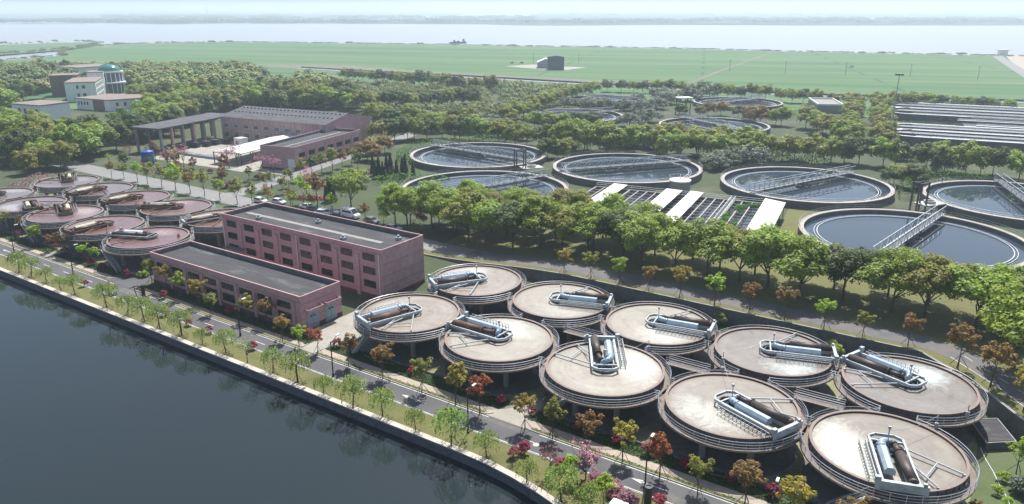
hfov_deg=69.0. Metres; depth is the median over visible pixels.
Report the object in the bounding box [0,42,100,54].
island ground
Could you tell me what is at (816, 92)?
roadside tree
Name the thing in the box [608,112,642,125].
grey shrub
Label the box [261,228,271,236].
window
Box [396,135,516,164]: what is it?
hedge
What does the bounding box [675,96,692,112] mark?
canopy tower
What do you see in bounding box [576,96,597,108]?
grey shrub
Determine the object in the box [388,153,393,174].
cypress tree
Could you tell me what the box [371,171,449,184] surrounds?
hedge
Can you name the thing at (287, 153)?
pink building
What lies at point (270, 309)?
window
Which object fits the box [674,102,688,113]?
broadleaf tree
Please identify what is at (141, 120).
broadleaf tree
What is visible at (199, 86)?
broadleaf tree
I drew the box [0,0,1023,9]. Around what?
sky
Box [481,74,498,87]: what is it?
roadside tree
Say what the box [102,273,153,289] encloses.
driveway paving
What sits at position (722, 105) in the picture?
broadleaf tree
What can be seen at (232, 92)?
broadleaf tree
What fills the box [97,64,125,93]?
dome tower
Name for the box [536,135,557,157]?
broadleaf tree
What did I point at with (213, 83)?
broadleaf tree
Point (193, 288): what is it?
verge tree
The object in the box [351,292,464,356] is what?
flotation tank
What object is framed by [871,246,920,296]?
broadleaf tree
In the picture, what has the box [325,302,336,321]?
door
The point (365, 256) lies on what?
window
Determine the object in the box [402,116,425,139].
broadleaf tree
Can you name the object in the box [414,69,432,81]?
roadside tree
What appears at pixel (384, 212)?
street tree
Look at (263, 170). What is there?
yard paving
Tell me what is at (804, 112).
roadside tree
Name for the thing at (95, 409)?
canal water
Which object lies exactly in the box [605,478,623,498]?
bush
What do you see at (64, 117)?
broadleaf tree
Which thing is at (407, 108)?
broadleaf tree
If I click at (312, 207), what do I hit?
parked car
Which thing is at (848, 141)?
broadleaf tree
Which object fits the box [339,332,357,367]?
verge tree
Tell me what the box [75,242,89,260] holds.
verge tree
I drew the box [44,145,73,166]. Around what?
broadleaf tree
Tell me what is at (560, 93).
roadside tree
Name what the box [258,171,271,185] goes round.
street tree
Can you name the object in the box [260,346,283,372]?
willow tree
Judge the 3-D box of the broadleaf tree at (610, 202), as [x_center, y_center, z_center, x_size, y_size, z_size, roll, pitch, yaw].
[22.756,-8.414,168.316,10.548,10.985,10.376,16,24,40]
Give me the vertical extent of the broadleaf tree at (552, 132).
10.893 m
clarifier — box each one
[400,167,568,212]
[410,139,545,172]
[524,106,622,124]
[552,150,702,189]
[570,92,649,108]
[658,112,770,134]
[692,94,783,110]
[720,163,895,209]
[797,204,1023,273]
[921,172,1023,228]
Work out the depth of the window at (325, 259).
145.66 m
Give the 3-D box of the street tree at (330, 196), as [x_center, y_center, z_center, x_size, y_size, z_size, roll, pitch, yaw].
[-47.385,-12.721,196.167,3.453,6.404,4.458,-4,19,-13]
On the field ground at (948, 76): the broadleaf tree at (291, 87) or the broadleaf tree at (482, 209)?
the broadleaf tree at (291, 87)
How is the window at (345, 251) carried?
in the pink building at (368, 259)
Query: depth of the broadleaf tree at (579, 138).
279.05 m
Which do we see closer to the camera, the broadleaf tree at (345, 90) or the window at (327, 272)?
the window at (327, 272)
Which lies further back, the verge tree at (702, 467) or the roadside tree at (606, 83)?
the roadside tree at (606, 83)
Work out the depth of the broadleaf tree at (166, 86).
406.60 m
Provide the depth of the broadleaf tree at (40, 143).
253.17 m
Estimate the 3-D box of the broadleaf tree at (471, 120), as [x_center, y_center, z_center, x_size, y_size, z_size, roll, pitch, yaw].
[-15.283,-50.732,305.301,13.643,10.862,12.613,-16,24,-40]
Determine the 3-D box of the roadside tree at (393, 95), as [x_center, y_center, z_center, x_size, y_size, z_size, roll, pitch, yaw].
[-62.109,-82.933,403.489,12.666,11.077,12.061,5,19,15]
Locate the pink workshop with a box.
[219,106,369,142]
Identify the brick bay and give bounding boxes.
[92,99,104,110]
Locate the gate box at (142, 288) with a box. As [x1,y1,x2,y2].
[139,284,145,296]
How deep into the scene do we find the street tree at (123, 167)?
238.01 m
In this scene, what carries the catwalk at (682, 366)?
attached to the flotation tank at (601, 372)
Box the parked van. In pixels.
[340,206,360,218]
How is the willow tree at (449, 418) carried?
on the bank grass ground at (503, 458)
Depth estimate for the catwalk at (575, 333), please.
115.00 m
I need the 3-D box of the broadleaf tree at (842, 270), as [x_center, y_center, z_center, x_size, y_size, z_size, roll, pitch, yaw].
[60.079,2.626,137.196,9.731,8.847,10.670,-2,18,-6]
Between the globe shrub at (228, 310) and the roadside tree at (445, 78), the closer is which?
the globe shrub at (228, 310)
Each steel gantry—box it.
[513,148,543,171]
[908,180,945,211]
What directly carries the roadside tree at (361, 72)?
on the field ground at (948, 76)
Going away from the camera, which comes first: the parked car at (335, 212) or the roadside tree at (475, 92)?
the parked car at (335, 212)
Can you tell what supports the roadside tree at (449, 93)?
on the field ground at (948, 76)
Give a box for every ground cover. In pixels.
[0,231,56,252]
[55,252,123,276]
[144,283,314,343]
[326,344,507,408]
[530,411,813,503]
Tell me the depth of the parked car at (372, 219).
189.22 m
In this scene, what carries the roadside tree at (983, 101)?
on the field ground at (948, 76)
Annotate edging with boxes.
[980,447,1009,503]
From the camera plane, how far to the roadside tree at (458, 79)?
493.43 m
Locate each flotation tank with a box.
[0,187,38,201]
[0,195,72,229]
[20,201,108,242]
[30,171,103,196]
[59,214,148,253]
[60,181,136,205]
[96,189,173,215]
[100,225,194,272]
[135,198,215,226]
[179,208,237,245]
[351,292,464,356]
[427,263,525,316]
[439,311,558,386]
[507,281,613,341]
[538,333,674,422]
[598,301,720,369]
[655,360,813,466]
[704,325,839,397]
[795,406,979,503]
[830,346,988,430]
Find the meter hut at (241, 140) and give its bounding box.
[234,137,247,145]
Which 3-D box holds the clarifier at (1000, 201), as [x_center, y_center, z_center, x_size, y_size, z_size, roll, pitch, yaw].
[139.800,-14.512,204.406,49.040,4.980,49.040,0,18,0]
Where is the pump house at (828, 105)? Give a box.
[808,97,843,113]
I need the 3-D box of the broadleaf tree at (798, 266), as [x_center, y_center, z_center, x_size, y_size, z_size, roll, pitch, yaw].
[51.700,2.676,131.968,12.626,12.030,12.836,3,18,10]
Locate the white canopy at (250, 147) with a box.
[213,134,293,164]
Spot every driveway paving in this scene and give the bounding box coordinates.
[43,249,64,255]
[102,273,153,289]
[301,341,329,352]
[304,308,361,345]
[483,396,542,429]
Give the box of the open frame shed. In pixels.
[130,113,224,152]
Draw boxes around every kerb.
[0,194,975,503]
[0,242,739,503]
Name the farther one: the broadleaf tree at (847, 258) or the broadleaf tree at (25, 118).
the broadleaf tree at (25, 118)
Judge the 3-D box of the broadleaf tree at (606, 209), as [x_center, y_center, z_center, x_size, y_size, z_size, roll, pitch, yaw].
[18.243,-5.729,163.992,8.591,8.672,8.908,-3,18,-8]
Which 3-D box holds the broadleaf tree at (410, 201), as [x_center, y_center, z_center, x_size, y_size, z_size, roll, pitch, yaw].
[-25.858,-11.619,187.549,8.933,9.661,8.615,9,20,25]
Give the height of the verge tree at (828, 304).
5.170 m
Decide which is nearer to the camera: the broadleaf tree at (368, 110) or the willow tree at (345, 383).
the willow tree at (345, 383)
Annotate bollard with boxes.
[644,484,652,503]
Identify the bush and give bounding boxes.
[136,270,148,277]
[574,479,589,493]
[586,468,601,484]
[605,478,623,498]
[610,490,623,500]
[620,489,640,503]
[711,308,729,323]
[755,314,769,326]
[825,339,844,354]
[968,498,983,503]
[991,484,1005,494]
[994,470,1010,480]
[1001,496,1014,503]
[1007,474,1023,494]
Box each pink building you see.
[150,240,342,328]
[221,202,424,298]
[260,128,360,170]
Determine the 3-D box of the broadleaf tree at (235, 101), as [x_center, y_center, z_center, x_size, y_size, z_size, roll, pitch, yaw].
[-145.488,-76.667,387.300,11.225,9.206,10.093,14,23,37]
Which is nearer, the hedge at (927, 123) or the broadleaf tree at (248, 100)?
the hedge at (927, 123)
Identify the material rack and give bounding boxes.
[167,144,177,149]
[177,142,187,148]
[190,141,200,147]
[201,140,211,146]
[209,139,219,144]
[221,138,231,143]
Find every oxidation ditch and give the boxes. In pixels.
[889,100,1023,123]
[896,121,1023,152]
[957,114,1023,128]
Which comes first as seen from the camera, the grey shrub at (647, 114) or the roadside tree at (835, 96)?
the grey shrub at (647, 114)
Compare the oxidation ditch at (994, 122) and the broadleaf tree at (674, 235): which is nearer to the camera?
the broadleaf tree at (674, 235)
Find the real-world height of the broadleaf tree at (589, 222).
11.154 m
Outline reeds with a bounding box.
[0,39,1023,59]
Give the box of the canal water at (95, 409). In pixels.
[0,276,537,503]
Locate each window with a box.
[172,267,182,274]
[188,272,198,279]
[204,276,215,285]
[206,287,217,297]
[221,282,233,290]
[222,292,234,302]
[226,220,235,227]
[228,232,237,239]
[239,287,251,295]
[244,224,253,231]
[245,236,254,243]
[246,248,255,255]
[257,293,270,302]
[259,307,271,315]
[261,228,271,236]
[263,240,272,248]
[264,252,273,260]
[277,299,290,308]
[278,310,291,321]
[280,233,290,240]
[281,245,291,253]
[282,257,292,265]
[299,237,309,245]
[300,250,311,258]
[301,262,312,270]
[319,242,330,250]
[320,255,331,263]
[321,268,332,276]
[340,247,351,255]
[341,260,352,269]
[342,273,353,282]
[362,252,374,261]
[363,266,374,274]
[364,279,375,288]
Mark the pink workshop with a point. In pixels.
(253, 123)
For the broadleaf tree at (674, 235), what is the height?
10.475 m
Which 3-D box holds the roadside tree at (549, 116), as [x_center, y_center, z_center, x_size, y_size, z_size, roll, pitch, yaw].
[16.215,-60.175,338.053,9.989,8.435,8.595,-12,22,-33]
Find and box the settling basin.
[586,182,761,230]
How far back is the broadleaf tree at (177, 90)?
401.04 m
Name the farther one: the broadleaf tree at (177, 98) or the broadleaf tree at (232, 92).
the broadleaf tree at (232, 92)
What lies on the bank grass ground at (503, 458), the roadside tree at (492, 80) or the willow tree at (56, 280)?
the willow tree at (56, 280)
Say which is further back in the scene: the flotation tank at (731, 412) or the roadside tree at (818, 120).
the roadside tree at (818, 120)
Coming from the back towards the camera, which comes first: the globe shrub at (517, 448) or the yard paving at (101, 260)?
the yard paving at (101, 260)
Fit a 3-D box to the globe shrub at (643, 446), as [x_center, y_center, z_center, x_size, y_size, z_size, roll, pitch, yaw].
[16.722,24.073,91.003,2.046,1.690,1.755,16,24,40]
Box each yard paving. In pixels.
[1,193,224,276]
[139,140,261,171]
[248,168,293,174]
[411,348,977,503]
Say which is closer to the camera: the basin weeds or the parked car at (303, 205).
the basin weeds
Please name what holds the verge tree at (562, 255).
on the embankment ground at (943, 313)
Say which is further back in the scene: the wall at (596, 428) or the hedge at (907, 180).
the hedge at (907, 180)
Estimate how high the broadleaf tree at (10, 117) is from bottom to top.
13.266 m
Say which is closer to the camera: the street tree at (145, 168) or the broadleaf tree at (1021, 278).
the broadleaf tree at (1021, 278)
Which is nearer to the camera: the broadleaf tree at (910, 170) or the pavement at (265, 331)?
the pavement at (265, 331)
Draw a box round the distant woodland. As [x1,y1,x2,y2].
[0,57,356,90]
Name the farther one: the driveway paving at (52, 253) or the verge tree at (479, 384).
the driveway paving at (52, 253)
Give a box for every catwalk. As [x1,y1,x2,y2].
[564,323,601,337]
[666,354,710,372]
[793,387,845,410]
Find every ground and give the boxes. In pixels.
[0,10,1023,24]
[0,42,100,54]
[0,42,1023,497]
[0,81,1023,503]
[0,241,105,277]
[0,255,664,503]
[67,273,601,462]
[136,289,301,346]
[137,187,234,208]
[261,65,650,82]
[316,352,483,411]
[424,225,1023,417]
[509,65,584,69]
[532,428,747,503]
[779,208,827,238]
[970,413,1023,503]
[1006,56,1023,68]
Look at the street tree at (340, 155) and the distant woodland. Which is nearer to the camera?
the street tree at (340, 155)
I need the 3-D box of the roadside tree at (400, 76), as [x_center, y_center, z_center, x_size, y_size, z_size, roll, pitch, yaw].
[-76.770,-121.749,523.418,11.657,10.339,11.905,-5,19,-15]
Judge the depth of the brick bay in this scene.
396.98 m
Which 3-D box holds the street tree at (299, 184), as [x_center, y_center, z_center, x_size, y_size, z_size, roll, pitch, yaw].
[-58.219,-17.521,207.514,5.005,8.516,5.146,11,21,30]
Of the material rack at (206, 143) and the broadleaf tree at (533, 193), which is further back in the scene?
the material rack at (206, 143)
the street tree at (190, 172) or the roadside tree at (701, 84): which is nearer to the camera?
the street tree at (190, 172)
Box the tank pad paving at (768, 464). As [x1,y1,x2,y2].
[0,194,973,503]
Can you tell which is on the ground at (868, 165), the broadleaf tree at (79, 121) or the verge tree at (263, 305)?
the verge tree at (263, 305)
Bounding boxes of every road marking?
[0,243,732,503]
[951,356,1023,406]
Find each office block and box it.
[10,100,71,121]
[48,73,80,96]
[55,64,118,72]
[63,77,104,101]
[74,94,141,110]
[86,70,107,93]
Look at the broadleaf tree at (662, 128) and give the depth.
274.80 m
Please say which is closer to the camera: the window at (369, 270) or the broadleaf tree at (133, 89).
the window at (369, 270)
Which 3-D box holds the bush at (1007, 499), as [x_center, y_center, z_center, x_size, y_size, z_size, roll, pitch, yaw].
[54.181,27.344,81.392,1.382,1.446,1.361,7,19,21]
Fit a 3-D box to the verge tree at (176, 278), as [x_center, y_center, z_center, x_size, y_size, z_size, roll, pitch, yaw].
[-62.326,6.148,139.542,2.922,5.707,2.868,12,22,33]
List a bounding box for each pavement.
[0,238,117,277]
[137,288,305,345]
[319,349,495,410]
[530,420,771,503]
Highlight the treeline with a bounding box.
[0,9,1023,22]
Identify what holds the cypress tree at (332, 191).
on the ground at (868, 165)
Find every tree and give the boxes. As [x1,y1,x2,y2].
[0,80,8,88]
[0,88,21,114]
[0,106,22,120]
[0,115,18,129]
[0,118,39,133]
[0,126,37,157]
[0,211,10,235]
[1,85,24,98]
[1,127,46,153]
[4,79,37,101]
[4,251,29,272]
[9,146,44,172]
[14,214,24,237]
[16,109,51,119]
[17,256,40,277]
[19,114,54,139]
[19,114,55,125]
[22,137,64,166]
[25,224,40,246]
[36,140,81,168]
[36,266,52,283]
[42,234,54,251]
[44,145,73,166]
[45,125,80,150]
[51,232,63,252]
[51,275,65,290]
[52,119,71,127]
[55,123,103,159]
[58,115,85,123]
[59,233,76,254]
[61,273,83,294]
[65,113,101,150]
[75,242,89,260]
[80,120,121,154]
[87,246,99,262]
[90,281,119,307]
[101,122,131,151]
[102,117,125,140]
[104,107,145,138]
[105,161,114,176]
[114,293,134,314]
[115,163,127,178]
[120,154,130,164]
[122,115,154,141]
[124,83,145,93]
[128,296,153,320]
[129,97,159,110]
[129,161,142,180]
[136,104,170,135]
[139,91,161,103]
[139,102,168,114]
[139,164,153,183]
[141,258,156,284]
[144,84,169,93]
[144,153,153,166]
[144,302,170,329]
[146,140,160,159]
[147,91,172,101]
[149,81,174,94]
[151,162,167,185]
[152,263,170,289]
[159,93,185,103]
[159,150,173,166]
[160,105,186,134]
[160,147,174,164]
[164,82,183,89]
[164,102,183,129]
[165,162,181,189]
[166,308,192,334]
[167,145,183,160]
[168,88,182,94]
[168,152,179,159]
[168,271,185,299]
[169,99,200,125]
[170,91,188,97]
[171,81,190,87]
[173,144,188,166]
[175,97,201,115]
[179,169,194,192]
[181,91,216,114]
[186,76,207,86]
[186,85,200,91]
[187,279,207,307]
[188,156,196,169]
[190,89,222,112]
[191,82,208,90]
[192,169,210,195]
[192,327,209,344]
[202,84,220,90]
[202,292,216,314]
[203,80,231,88]
[211,178,225,199]
[211,328,236,352]
[212,88,231,112]
[215,152,230,168]
[217,145,234,168]
[217,162,225,177]
[217,169,226,179]
[223,87,246,108]
[224,82,248,106]
[224,97,242,108]
[227,176,243,203]
[229,142,242,164]
[230,80,253,87]
[234,95,253,107]
[234,293,253,320]
[235,335,257,362]
[240,85,266,106]
[244,166,251,180]
[244,180,256,203]
[247,152,266,170]
[254,79,282,90]
[256,297,275,326]
[258,88,288,107]
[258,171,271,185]
[260,183,273,199]
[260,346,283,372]
[262,154,280,178]
[264,79,290,90]
[272,314,290,341]
[277,176,287,188]
[279,349,311,383]
[282,78,302,89]
[282,168,293,183]
[282,188,294,204]
[283,90,294,106]
[286,192,297,204]
[288,79,314,98]
[290,325,305,348]
[291,83,312,108]
[292,157,307,172]
[292,174,310,202]
[297,77,318,87]
[297,166,311,191]
[302,172,326,205]
[303,193,315,204]
[305,155,318,176]
[305,327,322,354]
[307,83,331,107]
[313,374,333,395]
[314,86,339,108]
[314,152,327,169]
[321,78,335,87]
[323,147,337,170]
[323,185,327,201]
[325,177,328,200]
[325,192,337,215]
[327,77,351,89]
[327,167,370,206]
[329,173,336,201]
[334,374,367,411]
[336,151,347,167]
[337,67,348,77]
[337,85,358,101]
[339,93,358,108]
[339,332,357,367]
[345,82,360,106]
[346,68,358,77]
[346,147,355,162]
[351,151,361,168]
[352,89,377,104]
[353,69,367,80]
[354,139,377,159]
[357,202,370,216]
[360,102,382,115]
[362,140,382,156]
[364,136,383,148]
[366,70,375,82]
[366,118,391,139]
[366,387,396,418]
[370,105,392,123]
[370,156,373,174]
[370,341,394,380]
[372,160,377,177]
[373,69,387,79]
[374,135,393,153]
[374,181,402,223]
[376,156,381,176]
[376,204,389,224]
[377,91,388,102]
[378,116,407,140]
[379,106,403,121]
[380,161,385,177]
[383,153,390,176]
[385,88,406,104]
[386,70,398,80]
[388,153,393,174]
[388,186,428,225]
[390,186,418,224]
[394,159,398,176]
[395,71,407,81]
[395,118,417,139]
[397,103,421,118]
[399,157,405,177]
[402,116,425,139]
[403,92,419,102]
[403,154,408,175]
[404,407,425,431]
[405,72,419,81]
[407,179,443,227]
[409,357,432,394]
[410,206,427,232]
[411,161,415,177]
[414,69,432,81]
[415,109,436,117]
[417,114,438,137]
[418,91,432,103]
[426,186,465,233]
[428,74,443,83]
[428,112,447,132]
[429,117,443,133]
[430,406,469,450]
[432,90,446,104]
[438,186,486,240]
[440,72,452,84]
[440,86,456,102]
[440,114,463,138]
[444,361,467,408]
[446,105,466,117]
[447,114,469,140]
[448,74,466,86]
[453,86,472,99]
[453,179,486,194]
[457,104,482,118]
[457,114,486,138]
[459,198,501,244]
[466,77,480,85]
[466,373,493,417]
[467,86,482,99]
[470,117,494,141]
[472,428,499,458]
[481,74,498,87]
[481,188,499,224]
[482,192,502,231]
[489,120,501,141]
[489,200,532,247]
[490,117,517,142]
[496,195,561,248]
[497,103,518,119]
[498,199,521,234]
[499,186,533,202]
[500,121,526,143]
[505,100,527,120]
[510,393,536,433]
[514,457,539,483]
[515,101,533,118]
[516,123,538,144]
[518,190,542,228]
[519,197,535,236]
[523,111,544,125]
[526,93,548,108]
[527,96,541,110]
[532,123,553,140]
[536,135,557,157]
[538,203,588,250]
[539,443,565,472]
[541,92,556,104]
[541,109,558,123]
[541,223,555,241]
[543,89,558,106]
[543,122,562,138]
[543,395,568,440]
[544,187,579,204]
[544,463,580,502]
[546,122,573,139]
[547,140,565,158]
[549,89,563,101]
[549,118,577,138]
[551,137,575,157]
[554,112,569,122]
[556,87,571,98]
[557,250,572,273]
[559,189,593,206]
[561,84,578,96]
[561,454,578,478]
[566,201,609,251]
[567,112,583,122]
[567,141,582,156]
[567,437,605,479]
[570,83,584,93]
[571,118,601,150]
[571,123,600,151]
[573,480,605,503]
[575,409,604,452]
[580,82,593,93]
[580,110,602,122]
[581,251,599,277]
[583,130,604,149]
[585,207,612,244]
[589,81,602,94]
[592,192,629,236]
[593,471,616,503]
[595,119,621,152]
[597,131,622,152]
[597,207,643,256]
[601,79,614,87]
[609,128,630,152]
[611,257,627,284]
[612,417,638,463]
[614,79,628,88]
[614,210,682,266]
[619,124,653,152]
[619,126,652,152]
[619,206,642,246]
[627,81,638,92]
[630,201,662,213]
[635,80,650,92]
[641,122,678,153]
[642,266,657,290]
[645,431,672,479]
[647,219,705,272]
[650,79,662,88]
[654,133,683,154]
[662,78,676,88]
[662,128,691,157]
[668,122,693,153]
[672,265,691,296]
[673,80,686,89]
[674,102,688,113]
[677,217,745,276]
[680,128,713,158]
[687,222,705,259]
[687,454,714,497]
[688,124,713,155]
[694,104,706,113]
[696,81,711,89]
[697,134,727,154]
[703,100,716,115]
[704,124,739,149]
[704,272,725,304]
[705,222,738,268]
[711,82,724,96]
[715,101,731,115]
[717,133,747,149]
[717,226,775,281]
[720,83,735,96]
[727,125,767,145]
[729,459,767,503]
[731,105,743,115]
[732,86,745,95]
[737,133,764,148]
[738,221,814,288]
[740,106,760,119]
[741,282,762,313]
[744,82,759,97]
[746,104,766,120]
[754,134,774,149]
[755,105,769,121]
[757,83,773,98]
[766,134,798,161]
[768,109,783,124]
[769,234,837,298]
[770,106,796,122]
[774,87,787,98]
[775,286,800,321]
[775,475,817,503]
[783,135,807,160]
[785,88,801,99]
[794,88,809,98]
[794,132,829,163]
[796,103,822,128]
[806,109,827,132]
[807,88,824,97]
[809,114,834,135]
[814,298,837,328]
[818,136,849,162]
[821,115,848,135]
[822,242,882,300]
[826,93,840,101]
[826,135,859,163]
[829,118,853,139]
[829,243,854,289]
[831,119,868,138]
[836,496,872,503]
[839,92,850,100]
[839,100,863,111]
[840,108,860,118]
[841,102,865,116]
[844,92,865,101]
[844,95,864,105]
[844,112,861,122]
[847,99,866,109]
[847,136,878,164]
[848,117,867,125]
[853,246,935,312]
[856,310,877,337]
[864,91,889,100]
[866,103,896,115]
[867,107,894,122]
[867,120,895,136]
[867,136,906,167]
[868,94,894,105]
[869,98,892,113]
[870,111,898,126]
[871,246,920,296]
[872,117,899,131]
[873,127,900,141]
[878,167,901,180]
[881,138,916,164]
[881,163,907,184]
[888,90,902,101]
[895,252,977,318]
[900,92,918,104]
[900,162,929,184]
[901,312,927,346]
[907,91,924,102]
[907,169,930,187]
[912,142,949,164]
[915,164,936,177]
[920,91,938,102]
[920,139,953,170]
[935,94,949,103]
[936,263,1023,330]
[944,139,987,174]
[946,322,981,370]
[950,95,966,104]
[962,96,978,104]
[964,146,997,174]
[973,96,990,105]
[975,146,1010,175]
[976,280,1023,368]
[979,340,1018,389]
[983,97,1001,105]
[983,271,1023,293]
[1002,98,1018,106]
[1005,436,1023,475]
[1006,149,1023,179]
[1012,365,1023,411]
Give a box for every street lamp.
[8,224,17,252]
[67,244,77,274]
[235,298,245,335]
[328,333,339,376]
[465,383,475,432]
[643,433,654,489]
[772,477,779,503]
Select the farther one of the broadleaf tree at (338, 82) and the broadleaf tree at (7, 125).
the broadleaf tree at (338, 82)
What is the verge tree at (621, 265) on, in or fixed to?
on the embankment ground at (943, 313)
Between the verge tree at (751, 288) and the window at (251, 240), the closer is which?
the verge tree at (751, 288)
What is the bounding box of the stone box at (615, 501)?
[609,498,628,503]
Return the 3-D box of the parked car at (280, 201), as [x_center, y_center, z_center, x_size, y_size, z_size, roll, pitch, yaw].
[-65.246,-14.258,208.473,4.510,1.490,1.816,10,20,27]
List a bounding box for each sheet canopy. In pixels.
[592,183,626,201]
[648,189,681,212]
[666,191,703,221]
[747,198,785,229]
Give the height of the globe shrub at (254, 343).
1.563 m
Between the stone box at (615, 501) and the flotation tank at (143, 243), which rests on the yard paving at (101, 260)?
the flotation tank at (143, 243)
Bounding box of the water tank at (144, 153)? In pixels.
[140,149,155,165]
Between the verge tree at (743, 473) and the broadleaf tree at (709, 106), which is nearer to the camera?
the verge tree at (743, 473)
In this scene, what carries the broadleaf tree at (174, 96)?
on the field ground at (948, 76)
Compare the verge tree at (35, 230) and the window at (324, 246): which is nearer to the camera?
the window at (324, 246)
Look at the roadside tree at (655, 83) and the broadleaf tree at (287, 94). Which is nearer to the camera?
the broadleaf tree at (287, 94)
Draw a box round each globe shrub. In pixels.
[86,257,95,265]
[98,262,106,268]
[122,269,131,276]
[158,290,166,298]
[205,325,212,329]
[225,305,232,313]
[249,340,257,348]
[331,337,341,345]
[495,394,505,403]
[507,445,519,457]
[518,440,530,452]
[525,405,536,414]
[553,456,566,468]
[573,419,581,430]
[611,434,621,442]
[641,442,657,454]
[652,492,666,503]
[679,457,692,469]
[724,471,737,482]
[765,482,781,496]
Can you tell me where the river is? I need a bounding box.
[0,21,1023,59]
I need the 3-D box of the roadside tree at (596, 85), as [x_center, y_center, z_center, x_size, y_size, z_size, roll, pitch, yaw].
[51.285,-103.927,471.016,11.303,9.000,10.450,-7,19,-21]
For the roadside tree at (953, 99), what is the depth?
399.77 m
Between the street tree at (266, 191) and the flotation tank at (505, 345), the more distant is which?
the street tree at (266, 191)
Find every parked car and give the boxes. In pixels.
[252,196,268,202]
[271,197,286,204]
[298,202,312,207]
[305,205,322,210]
[314,208,330,214]
[324,208,339,214]
[363,216,379,223]
[384,223,402,229]
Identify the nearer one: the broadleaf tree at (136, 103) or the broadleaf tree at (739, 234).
the broadleaf tree at (739, 234)
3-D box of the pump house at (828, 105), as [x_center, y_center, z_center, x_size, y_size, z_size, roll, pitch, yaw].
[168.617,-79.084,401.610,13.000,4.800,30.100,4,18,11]
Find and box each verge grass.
[318,353,485,411]
[534,428,743,503]
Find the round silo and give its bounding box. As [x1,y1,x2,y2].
[669,174,691,194]
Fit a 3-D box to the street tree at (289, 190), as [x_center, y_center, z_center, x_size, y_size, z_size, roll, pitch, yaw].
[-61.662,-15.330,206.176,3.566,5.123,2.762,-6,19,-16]
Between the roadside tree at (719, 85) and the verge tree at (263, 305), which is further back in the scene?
the roadside tree at (719, 85)
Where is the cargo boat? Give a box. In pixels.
[449,37,465,43]
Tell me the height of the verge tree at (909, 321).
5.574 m
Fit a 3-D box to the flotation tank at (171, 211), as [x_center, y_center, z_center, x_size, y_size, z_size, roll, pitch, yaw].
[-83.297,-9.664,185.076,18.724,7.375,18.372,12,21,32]
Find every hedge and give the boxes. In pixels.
[6,172,47,186]
[288,196,323,200]
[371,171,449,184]
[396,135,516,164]
[775,153,832,164]
[898,169,990,198]
[900,121,963,125]
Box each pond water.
[12,23,84,23]
[349,9,404,9]
[457,13,529,15]
[484,13,538,14]
[534,11,619,12]
[620,11,679,11]
[771,9,948,9]
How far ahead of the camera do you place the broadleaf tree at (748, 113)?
348.17 m
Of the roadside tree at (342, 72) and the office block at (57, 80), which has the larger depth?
the roadside tree at (342, 72)
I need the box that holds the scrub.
[257,78,573,117]
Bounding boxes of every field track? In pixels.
[687,52,772,82]
[992,55,1023,76]
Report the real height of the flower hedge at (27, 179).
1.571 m
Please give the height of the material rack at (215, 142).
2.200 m
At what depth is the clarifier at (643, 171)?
244.65 m
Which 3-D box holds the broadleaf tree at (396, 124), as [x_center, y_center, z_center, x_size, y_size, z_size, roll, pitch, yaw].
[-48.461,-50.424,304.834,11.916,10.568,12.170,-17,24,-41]
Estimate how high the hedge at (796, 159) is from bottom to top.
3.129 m
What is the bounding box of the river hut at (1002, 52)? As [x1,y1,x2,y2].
[995,49,1009,54]
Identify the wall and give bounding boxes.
[0,267,562,503]
[301,66,1023,101]
[338,343,824,503]
[424,254,1023,439]
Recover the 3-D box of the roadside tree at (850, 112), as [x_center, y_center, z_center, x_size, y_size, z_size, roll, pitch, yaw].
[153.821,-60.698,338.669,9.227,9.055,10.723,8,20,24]
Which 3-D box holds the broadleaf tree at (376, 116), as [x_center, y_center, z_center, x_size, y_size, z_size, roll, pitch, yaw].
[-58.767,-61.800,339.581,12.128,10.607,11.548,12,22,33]
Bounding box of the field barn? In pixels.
[537,58,546,67]
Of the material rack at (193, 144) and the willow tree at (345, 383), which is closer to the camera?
the willow tree at (345, 383)
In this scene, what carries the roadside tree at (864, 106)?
on the field ground at (948, 76)
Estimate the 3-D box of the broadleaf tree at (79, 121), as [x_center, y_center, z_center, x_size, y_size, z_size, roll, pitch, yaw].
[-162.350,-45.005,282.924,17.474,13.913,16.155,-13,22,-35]
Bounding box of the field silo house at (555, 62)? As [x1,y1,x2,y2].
[547,55,563,69]
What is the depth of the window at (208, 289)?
138.03 m
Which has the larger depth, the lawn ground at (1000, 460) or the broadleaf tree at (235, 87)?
the broadleaf tree at (235, 87)
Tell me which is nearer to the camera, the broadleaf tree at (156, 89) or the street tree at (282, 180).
the street tree at (282, 180)
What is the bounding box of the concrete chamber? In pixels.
[968,418,1015,449]
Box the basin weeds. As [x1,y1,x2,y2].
[718,202,759,227]
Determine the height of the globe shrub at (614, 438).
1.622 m
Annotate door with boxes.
[288,159,294,170]
[306,310,319,328]
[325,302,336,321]
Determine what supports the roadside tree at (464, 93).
on the field ground at (948, 76)
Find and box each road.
[0,243,734,503]
[12,156,475,255]
[228,132,419,195]
[296,68,1023,102]
[460,250,1023,406]
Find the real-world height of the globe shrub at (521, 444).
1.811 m
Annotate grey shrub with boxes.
[556,95,578,106]
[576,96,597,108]
[588,96,617,109]
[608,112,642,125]
[609,98,632,109]
[627,92,646,101]
[627,99,652,112]
[635,108,665,122]
[640,95,669,108]
[648,86,675,96]
[653,90,684,103]
[676,85,704,100]
[699,152,740,169]
[700,84,721,96]
[709,145,745,165]
[731,143,771,163]
[745,149,776,163]
[929,158,968,171]
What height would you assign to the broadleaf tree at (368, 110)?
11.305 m
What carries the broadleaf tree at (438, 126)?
on the field ground at (948, 76)
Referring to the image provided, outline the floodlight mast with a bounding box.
[892,74,903,120]
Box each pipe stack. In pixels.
[192,154,206,157]
[204,155,218,158]

